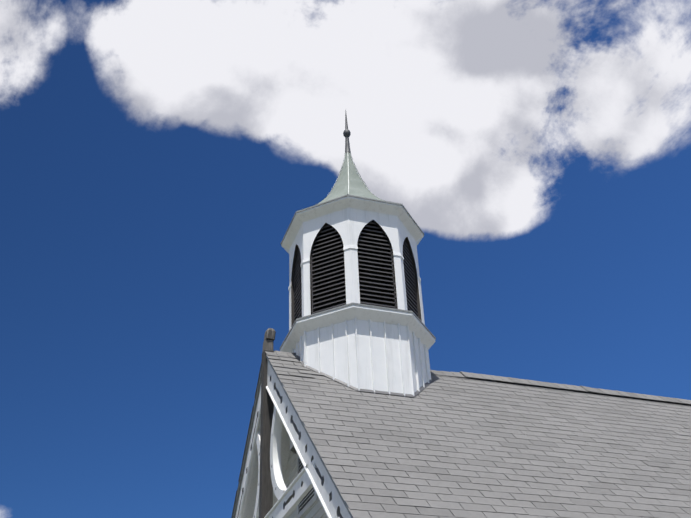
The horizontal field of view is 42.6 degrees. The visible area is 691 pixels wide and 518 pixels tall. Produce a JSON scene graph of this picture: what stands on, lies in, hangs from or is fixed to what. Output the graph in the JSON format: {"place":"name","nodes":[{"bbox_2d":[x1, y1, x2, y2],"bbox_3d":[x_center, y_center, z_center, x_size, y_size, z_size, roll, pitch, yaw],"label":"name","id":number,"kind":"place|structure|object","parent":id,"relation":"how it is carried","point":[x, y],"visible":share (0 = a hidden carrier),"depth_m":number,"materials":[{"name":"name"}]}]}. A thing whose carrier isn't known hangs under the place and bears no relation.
{"place":"outdoors","nodes":[
{"label":"outdoors","id":0,"kind":"place"},
{"bbox_2d":[0,0,690,517],"label":"sky","id":1,"kind":"structure","parent":0,"point":[158,158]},
{"label":"ground","id":2,"kind":"structure","parent":0,"visible":0},
{"bbox_2d":[244,423,327,517],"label":"gable wall","id":3,"kind":"structure","parent":2,"relation":"on","point":[309,505],"depth_m":11.24,"materials":[{"name":"wood"}]},
{"bbox_2d":[231,350,690,517],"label":"roof","id":4,"kind":"structure","parent":3,"relation":"on","point":[447,444],"depth_m":9.40,"materials":[{"name":"tile"}]},
{"bbox_2d":[235,328,350,517],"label":"gable trim","id":5,"kind":"structure","parent":4,"relation":"attached to","point":[274,410],"depth_m":10.03,"materials":[{"name":"white wood"}]},
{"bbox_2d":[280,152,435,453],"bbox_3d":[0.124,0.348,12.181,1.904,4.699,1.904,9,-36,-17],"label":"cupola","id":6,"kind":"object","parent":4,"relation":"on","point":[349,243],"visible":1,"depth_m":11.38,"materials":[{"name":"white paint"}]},
{"bbox_2d":[343,110,350,152],"bbox_3d":[0.020,-1.985,13.754,0.116,0.950,0.116,9,-36,-17],"label":"finial","id":7,"kind":"object","parent":6,"relation":"on","point":[346,133],"visible":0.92,"depth_m":13.67,"materials":[{"name":"grey metal"}]}
]}

